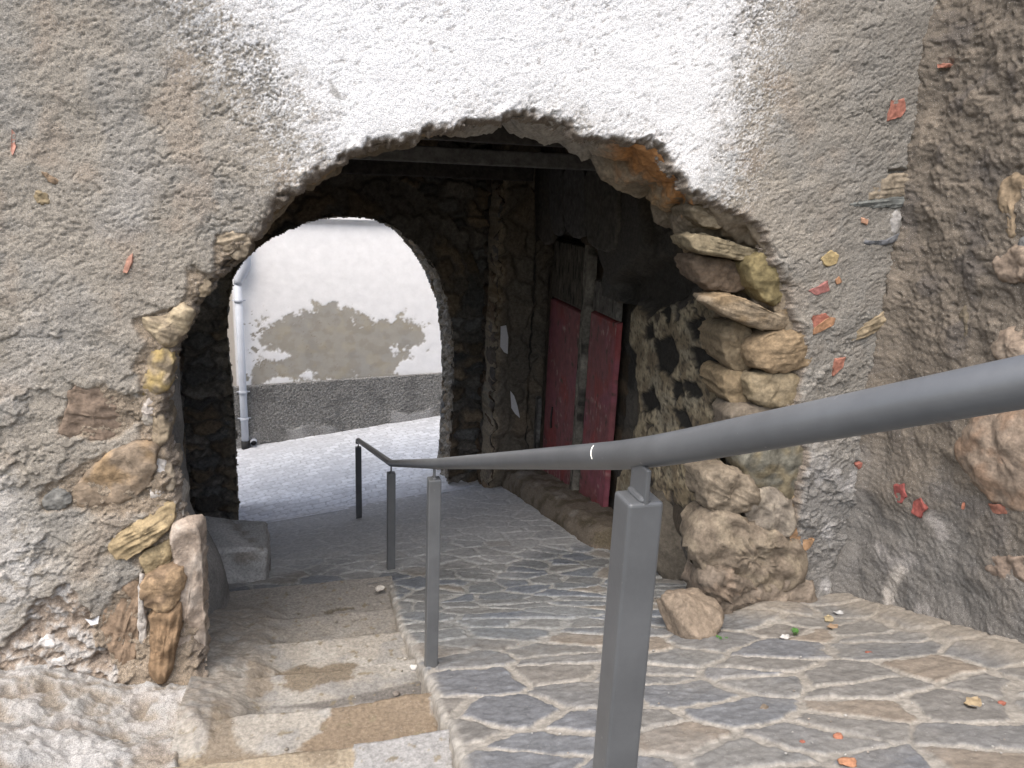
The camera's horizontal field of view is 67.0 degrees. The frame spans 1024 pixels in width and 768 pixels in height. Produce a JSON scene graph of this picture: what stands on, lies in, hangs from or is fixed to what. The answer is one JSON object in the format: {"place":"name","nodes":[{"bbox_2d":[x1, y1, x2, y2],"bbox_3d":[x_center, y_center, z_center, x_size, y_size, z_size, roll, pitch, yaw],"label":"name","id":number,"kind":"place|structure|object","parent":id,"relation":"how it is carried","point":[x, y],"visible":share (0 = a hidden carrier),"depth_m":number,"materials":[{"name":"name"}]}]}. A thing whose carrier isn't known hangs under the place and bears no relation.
{"place":"outdoors","nodes":[
{"label":"outdoors","id":0,"kind":"place"},
{"bbox_2d":[236,416,478,522],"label":"lane","id":1,"kind":"structure","parent":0,"point":[294,478],"depth_m":8.80,"materials":[{"name":"stone"}]},
{"bbox_2d":[227,217,441,448],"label":"white house","id":2,"kind":"structure","parent":1,"relation":"on","point":[342,331],"depth_m":9.93,"materials":[{"name":"white paint"}]},
{"bbox_2d":[232,256,250,449],"bbox_3d":[-3.315,-0.577,9.567,0.244,2.943,0.150,-2,15,-16],"label":"drainpipe","id":3,"kind":"object","parent":2,"relation":"attached to","point":[239,278],"visible":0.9,"depth_m":9.55,"materials":[{"name":"grey plastic"}]},
{"bbox_2d":[250,438,256,446],"bbox_3d":[-3.325,0.744,9.953,0.088,0.086,0.158,-2,15,-16],"label":"drain outlet","id":4,"kind":"object","parent":2,"relation":"attached to","point":[253,441],"visible":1,"depth_m":9.91,"materials":[{"name":"grey plastic"}]},
{"bbox_2d":[180,140,490,519],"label":"stone arch wall","id":5,"kind":"structure","parent":1,"relation":"on","point":[438,225],"depth_m":7.41,"materials":[{"name":"stone"}]},
{"bbox_2d":[410,664,416,670],"bbox_3d":[-0.425,1.221,3.332,0.032,0.022,0.033,4,15,7],"label":"pebble","id":6,"kind":"object","parent":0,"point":[413,667],"visible":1,"depth_m":3.32,"materials":[{"name":"stone"}]},
{"bbox_2d":[228,484,609,591],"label":"passage floor","id":7,"kind":"structure","parent":0,"point":[492,529],"depth_m":5.89,"materials":[{"name":"stone"}]},
{"bbox_2d":[169,342,229,614],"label":"passage wall","id":8,"kind":"structure","parent":7,"relation":"on","point":[219,594],"depth_m":4.26,"materials":[{"name":"stone"}]},
{"bbox_2d":[341,159,533,180],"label":"roof beam","id":9,"kind":"structure","parent":8,"relation":"attached to","point":[393,168],"depth_m":6.62,"materials":[{"name":"brown wood"}]},
{"bbox_2d":[204,516,270,583],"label":"concrete block","id":10,"kind":"structure","parent":7,"relation":"on","point":[243,548],"depth_m":4.95,"materials":[{"name":"grey concrete"}]},
{"bbox_2d":[170,576,452,767],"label":"stair","id":11,"kind":"object","parent":7,"relation":"on","point":[256,698],"visible":0.75,"depth_m":3.27,"materials":[{"name":"concrete"}]},
{"bbox_2d":[375,585,384,591],"bbox_3d":[-0.790,1.223,4.625,0.050,0.037,0.047,-11,20,-41],"label":"pebble","id":12,"kind":"object","parent":11,"relation":"on","point":[378,588],"visible":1,"depth_m":4.61,"materials":[{"name":"stone"}]},
{"bbox_2d":[392,691,399,695],"bbox_3d":[-0.493,1.315,3.288,0.032,0.018,0.025,-2,15,-16],"label":"pebble","id":13,"kind":"object","parent":11,"relation":"on","point":[395,693],"visible":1,"depth_m":3.28,"materials":[{"name":"stone"}]},
{"bbox_2d":[475,144,725,582],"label":"passage wall","id":14,"kind":"structure","parent":7,"relation":"on","point":[664,356],"depth_m":5.80,"materials":[{"name":"stone"}]},
{"bbox_2d":[353,145,595,170],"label":"roof beam","id":15,"kind":"structure","parent":14,"relation":"attached to","point":[465,156],"depth_m":5.22,"materials":[{"name":"brown wood"}]},
{"bbox_2d":[500,325,507,353],"bbox_3d":[-0.073,-0.417,7.301,0.079,0.278,0.004,-2,15,-16],"label":"paper scrap","id":16,"kind":"object","parent":14,"relation":"attached to","point":[504,340],"visible":1,"depth_m":7.30,"materials":[{"name":"white paper"}]},
{"bbox_2d":[510,391,519,417],"bbox_3d":[0.031,0.200,7.502,0.110,0.279,0.004,-2,15,-16],"label":"paper scrap","id":17,"kind":"object","parent":14,"relation":"attached to","point":[514,406],"visible":1,"depth_m":7.50,"materials":[{"name":"white paper"}]},
{"bbox_2d":[502,469,613,549],"bbox_3d":[0.542,1.100,6.567,0.611,0.786,2.630,-2,15,-16],"label":"door sill","id":18,"kind":"structure","parent":14,"relation":"attached to","point":[581,517],"depth_m":6.29,"materials":[{"name":"stone"}]},
{"bbox_2d":[533,239,622,506],"bbox_3d":[0.510,0.087,6.723,0.086,2.840,1.814,-2,15,-15],"label":"wooden door","id":19,"kind":"structure","parent":14,"relation":"attached to","point":[576,403],"depth_m":6.45,"materials":[{"name":"red paint"}]},
{"bbox_2d":[388,559,1023,767],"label":"ramp","id":20,"kind":"structure","parent":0,"point":[708,711],"depth_m":2.99,"materials":[{"name":"stone"}]},
{"bbox_2d":[0,0,936,767],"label":"arch wall","id":21,"kind":"structure","parent":20,"relation":"on","point":[164,164],"depth_m":3.03,"materials":[{"name":"paint"}]},
{"bbox_2d":[86,616,98,624],"bbox_3d":[-1.675,0.942,3.079,0.056,0.034,0.020,1,15,-4],"label":"plastic scrap","id":22,"kind":"object","parent":21,"relation":"attached to","point":[94,621],"visible":1,"depth_m":3.08,"materials":[{"name":"white plastic"}]},
{"bbox_2d":[650,486,686,580],"bbox_3d":[0.964,0.942,4.918,0.443,0.597,0.906,-2,15,-16],"label":"boulder","id":23,"kind":"object","parent":20,"relation":"on","point":[671,562],"visible":0.2,"depth_m":4.66,"materials":[{"name":"stone"}]},
{"bbox_2d":[355,354,1023,767],"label":"handrail","id":24,"kind":"object","parent":20,"relation":"attached to","point":[987,388],"visible":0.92,"depth_m":1.06,"materials":[{"name":"grey metal"}]},
{"bbox_2d":[656,587,724,639],"bbox_3d":[0.872,1.112,3.725,0.270,0.230,0.349,-2,15,-16],"label":"boulder","id":25,"kind":"object","parent":20,"relation":"on","point":[692,613],"visible":0.87,"depth_m":3.64,"materials":[{"name":"stone"}]},
{"bbox_2d":[760,704,768,708],"bbox_3d":[0.879,1.128,2.697,0.031,0.027,0.026,8,16,19],"label":"clod","id":26,"kind":"object","parent":20,"relation":"on","point":[764,706],"visible":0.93,"depth_m":2.69,"materials":[{"name":"soil"}]},
{"bbox_2d":[780,634,789,638],"bbox_3d":[1.238,1.149,3.514,0.058,0.014,0.038,-2,15,-16],"label":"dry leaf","id":27,"kind":"object","parent":20,"relation":"on","point":[783,636],"visible":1,"depth_m":3.52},
{"bbox_2d":[791,627,798,634],"bbox_3d":[1.307,1.148,3.577,0.038,0.035,0.053,9,16,24],"label":"weed","id":28,"kind":"object","parent":20,"relation":"on","point":[795,631],"visible":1,"depth_m":3.57,"materials":[{"name":"green plant"}]},
{"bbox_2d":[824,614,833,621],"bbox_3d":[1.548,1.149,3.783,0.046,0.015,0.079,11,17,30],"label":"dry leaf","id":29,"kind":"object","parent":20,"relation":"on","point":[828,617],"visible":1,"depth_m":3.79,"materials":[{"name":"yellow plant"}]},
{"bbox_2d":[827,623,838,628],"bbox_3d":[1.513,1.144,3.651,0.069,0.013,0.041,-2,15,-16],"label":"dry leaf","id":30,"kind":"object","parent":20,"relation":"on","point":[831,626],"visible":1,"depth_m":3.65,"materials":[{"name":"brown plant"}]},
{"bbox_2d":[833,732,842,738],"bbox_3d":[1.026,1.110,2.433,0.034,0.018,0.028,-2,15,-16],"label":"brick chip","id":31,"kind":"object","parent":20,"relation":"on","point":[837,735],"visible":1,"depth_m":2.43,"materials":[{"name":"brick"}]},
{"bbox_2d":[837,757,856,767],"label":"brick chip","id":32,"kind":"object","parent":20,"relation":"on","point":[848,761],"visible":1,"depth_m":2.25,"materials":[{"name":"brick"}]},
{"bbox_2d":[830,0,1023,643],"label":"side wall","id":33,"kind":"structure","parent":20,"relation":"on","point":[935,525],"depth_m":3.42,"materials":[{"name":"paint"}]},
{"bbox_2d":[964,696,981,707],"bbox_3d":[1.570,1.085,2.634,0.079,0.020,0.056,-2,15,-16],"label":"dry leaf","id":34,"kind":"object","parent":20,"relation":"on","point":[975,701],"visible":1,"depth_m":2.64,"materials":[{"name":"beige plant"}]},
{"bbox_2d":[998,700,1005,705],"bbox_3d":[1.676,1.091,2.646,0.032,0.015,0.019,-2,15,-16],"label":"brick chip","id":35,"kind":"object","parent":20,"relation":"on","point":[1001,702],"visible":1,"depth_m":2.64,"materials":[{"name":"brick"}]},
{"bbox_3d":[-1.171,-0.062,5.618,9.200,4.950,4.610,-2,15,-16],"label":"upper house","id":36,"kind":"object","parent":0,"visible":0},
{"bbox_2d":[422,125,564,147],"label":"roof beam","id":37,"kind":"structure","parent":36,"relation":"attached to","point":[501,135],"depth_m":4.22,"materials":[{"name":"brown wood"}]}
]}

